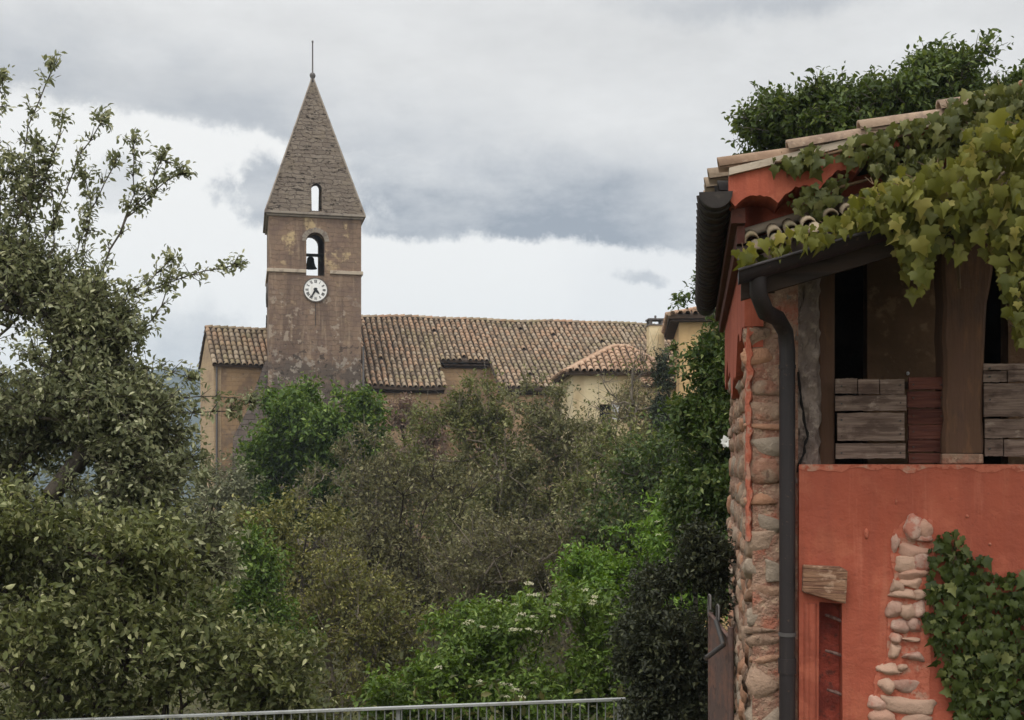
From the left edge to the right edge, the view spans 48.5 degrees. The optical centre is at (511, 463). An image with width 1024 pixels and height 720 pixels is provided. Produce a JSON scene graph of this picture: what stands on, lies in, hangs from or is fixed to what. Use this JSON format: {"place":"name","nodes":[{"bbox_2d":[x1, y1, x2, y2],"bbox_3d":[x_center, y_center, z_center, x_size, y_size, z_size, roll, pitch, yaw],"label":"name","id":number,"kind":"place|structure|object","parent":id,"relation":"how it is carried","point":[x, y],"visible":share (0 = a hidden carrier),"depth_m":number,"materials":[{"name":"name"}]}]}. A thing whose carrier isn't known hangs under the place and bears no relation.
{"place":"outdoors","nodes":[
{"label":"outdoors","id":0,"kind":"place"},
{"bbox_2d":[1,368,199,514],"bbox_3d":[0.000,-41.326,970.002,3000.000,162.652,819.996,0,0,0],"label":"hills","id":1,"kind":"structure","parent":0,"point":[178,380],"depth_m":921.80,"materials":[{"name":"grey"}]},
{"bbox_2d":[0,551,705,719],"bbox_3d":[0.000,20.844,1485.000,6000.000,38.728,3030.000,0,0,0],"label":"ground","id":2,"kind":"structure","parent":0,"point":[192,705],"depth_m":41.93,"materials":[{"name":"green plant"}]},
{"bbox_2d":[0,50,265,718],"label":"deciduous tree","id":3,"kind":"object","parent":2,"relation":"on","point":[91,397],"visible":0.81,"depth_m":13.27,"materials":[{"name":"green plant"}]},
{"bbox_2d":[0,460,347,719],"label":"shrub","id":4,"kind":"object","parent":2,"relation":"on","point":[69,636],"visible":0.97,"depth_m":11.67,"materials":[{"name":"green plant"}]},
{"bbox_2d":[184,449,266,602],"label":"shrub","id":5,"kind":"object","parent":2,"relation":"on","point":[227,489],"visible":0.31,"depth_m":47.76,"materials":[{"name":"green plant"}]},
{"bbox_2d":[169,511,330,718],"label":"shrub","id":6,"kind":"object","parent":2,"relation":"on","point":[258,561],"visible":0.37,"depth_m":23.83,"materials":[{"name":"green plant"}]},
{"bbox_2d":[217,483,369,702],"bbox_3d":[-6.813,4.374,36.056,5.280,7.562,4.459,0,0,0],"label":"shrub","id":7,"kind":"object","parent":2,"relation":"on","point":[330,516],"visible":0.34,"depth_m":35.31,"materials":[{"name":"green plant"}]},
{"bbox_2d":[224,371,397,598],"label":"locust tree","id":8,"kind":"object","parent":2,"relation":"on","point":[301,426],"visible":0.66,"depth_m":50.88,"materials":[{"name":"green plant"}]},
{"bbox_2d":[41,697,625,719],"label":"metal railing","id":9,"kind":"object","parent":2,"relation":"on","point":[342,710],"visible":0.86,"depth_m":10.98,"materials":[{"name":"grey metal"}]},
{"bbox_2d":[263,538,454,719],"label":"half leafed tree","id":10,"kind":"object","parent":2,"relation":"on","point":[373,635],"visible":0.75,"depth_m":26.73,"materials":[{"name":"green plant"}]},
{"bbox_2d":[269,415,450,646],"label":"half leafed tree","id":11,"kind":"object","parent":2,"relation":"on","point":[359,475],"visible":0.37,"depth_m":45.42,"materials":[{"name":"green plant"}]},
{"bbox_2d":[0,469,727,719],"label":"undergrowth","id":12,"kind":"object","parent":2,"relation":"on","point":[562,667],"visible":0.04,"depth_m":15.19,"materials":[{"name":"green plant"}]},
{"bbox_2d":[321,442,494,576],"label":"thicket tree","id":13,"kind":"object","parent":2,"relation":"on","point":[457,465],"visible":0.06,"depth_m":53.41,"materials":[{"name":"green plant"}]},
{"bbox_2d":[308,443,518,673],"bbox_3d":[-2.753,3.821,33.120,6.207,9.013,5.513,0,0,-33],"label":"half leafed tree","id":14,"kind":"object","parent":2,"relation":"on","point":[399,563],"visible":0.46,"depth_m":32.54,"materials":[{"name":"green plant"}]},
{"bbox_2d":[379,391,448,541],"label":"shrub","id":15,"kind":"object","parent":2,"relation":"on","point":[400,424],"visible":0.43,"depth_m":59.60,"materials":[{"name":"green plant"}]},
{"bbox_2d":[384,362,560,604],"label":"half leafed tree","id":16,"kind":"object","parent":2,"relation":"on","point":[471,415],"visible":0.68,"depth_m":43.55,"materials":[{"name":"green plant"}]},
{"bbox_2d":[340,571,636,719],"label":"elder bush","id":17,"kind":"object","parent":2,"relation":"on","point":[490,637],"visible":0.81,"depth_m":15.95,"materials":[{"name":"green plant"}]},
{"bbox_2d":[409,468,627,596],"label":"thicket tree","id":18,"kind":"object","parent":2,"relation":"on","point":[544,506],"visible":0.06,"depth_m":50.84,"materials":[{"name":"green plant"}]},
{"bbox_2d":[422,488,629,663],"bbox_3d":[0.657,4.512,29.969,6.196,7.785,4.949,0,0,0],"label":"half leafed tree","id":19,"kind":"object","parent":2,"relation":"on","point":[504,574],"visible":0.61,"depth_m":29.48,"materials":[{"name":"green plant"}]},
{"bbox_2d":[444,364,630,668],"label":"half leafed tree","id":20,"kind":"object","parent":2,"relation":"on","point":[551,431],"visible":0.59,"depth_m":41.62,"materials":[{"name":"green plant"}]},
{"bbox_2d":[535,402,559,478],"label":"shrub","id":21,"kind":"object","parent":2,"relation":"on","point":[554,423],"visible":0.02,"depth_m":55.99,"materials":[{"name":"green plant"}]},
{"bbox_2d":[550,315,675,616],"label":"village house","id":22,"kind":"structure","parent":2,"relation":"on","point":[582,373],"depth_m":50.15,"materials":[{"name":"beige paint"}]},
{"bbox_2d":[598,404,618,423],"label":"window","id":23,"kind":"structure","parent":22,"relation":"in","point":[605,405],"depth_m":50.25,"materials":[{"name":"grey glass"}]},
{"bbox_2d":[542,393,688,555],"bbox_3d":[3.752,2.666,37.885,5.222,10.338,4.539,0,0,-29],"label":"half leafed tree","id":24,"kind":"object","parent":2,"relation":"on","point":[568,490],"visible":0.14,"depth_m":37.78,"materials":[{"name":"green plant"}]},
{"bbox_2d":[568,369,666,512],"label":"blossoming bush","id":25,"kind":"object","parent":2,"relation":"on","point":[620,414],"visible":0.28,"depth_m":46.74,"materials":[{"name":"green plant"}]},
{"bbox_2d":[573,327,682,506],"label":"half leafed tree","id":26,"kind":"object","parent":2,"relation":"on","point":[634,366],"visible":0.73,"depth_m":45.84,"materials":[{"name":"green plant"}]},
{"bbox_2d":[550,410,711,564],"bbox_3d":[3.878,3.515,30.049,5.798,9.889,4.846,0,0,0],"label":"thicket tree","id":27,"kind":"object","parent":2,"relation":"on","point":[651,459],"visible":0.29,"depth_m":29.57,"materials":[{"name":"green plant"}]},
{"bbox_2d":[544,487,729,719],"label":"elder bush","id":28,"kind":"object","parent":2,"relation":"on","point":[603,567],"visible":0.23,"depth_m":21.78,"materials":[{"name":"green plant"}]},
{"bbox_2d":[643,344,677,440],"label":"cypress","id":29,"kind":"object","parent":2,"relation":"on","point":[661,365],"visible":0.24,"depth_m":44.85,"materials":[{"name":"green plant"}]},
{"bbox_2d":[599,508,737,719],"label":"dark shrub","id":30,"kind":"object","parent":2,"relation":"on","point":[659,661],"visible":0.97,"depth_m":10.18,"materials":[{"name":"green plant"}]},
{"bbox_2d":[651,270,730,700],"bbox_3d":[3.013,1.137,17.024,1.868,8.106,2.014,0,0,-37],"label":"climbing rose","id":31,"kind":"object","parent":2,"relation":"on","point":[699,421],"visible":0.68,"depth_m":16.70,"materials":[{"name":"green plant"}]},
{"bbox_2d":[661,306,728,631],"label":"village house","id":32,"kind":"structure","parent":2,"relation":"on","point":[680,326],"depth_m":45.97,"materials":[{"name":"beige paint"}]},
{"bbox_2d":[703,594,733,719],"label":"iron gate","id":33,"kind":"structure","parent":2,"relation":"on","point":[719,656],"depth_m":7.96,"materials":[{"name":"wood"},{"name":"dark iron"}]},
{"bbox_2d":[695,80,1023,719],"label":"ochre house","id":34,"kind":"structure","parent":2,"relation":"on","point":[875,433],"depth_m":7.33,"materials":[{"name":"paint"}]},
{"bbox_2d":[731,107,1023,351],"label":"creeper","id":35,"kind":"object","parent":34,"relation":"attached to","point":[974,208],"visible":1,"depth_m":6.24,"materials":[{"name":"green plant"}]},
{"bbox_2d":[768,76,1023,223],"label":"creeper","id":36,"kind":"object","parent":34,"relation":"attached to","point":[880,150],"visible":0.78,"depth_m":6.91,"materials":[{"name":"green plant"}]},
{"bbox_2d":[921,529,1023,719],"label":"ivy","id":37,"kind":"object","parent":34,"relation":"attached to","point":[996,658],"visible":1,"depth_m":7.11,"materials":[{"name":"green plant"}]},
{"bbox_2d":[721,28,1023,154],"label":"broadleaf tree","id":38,"kind":"object","parent":2,"relation":"on","point":[927,80],"visible":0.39,"depth_m":16.28,"materials":[{"name":"green plant"}]},
{"bbox_2d":[198,40,673,557],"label":"church","id":39,"kind":"structure","parent":0,"point":[321,326],"depth_m":66.65,"materials":[{"name":"stone"}]},
{"bbox_2d":[0,0,1023,377],"label":"sky","id":40,"kind":"structure","parent":0,"point":[505,159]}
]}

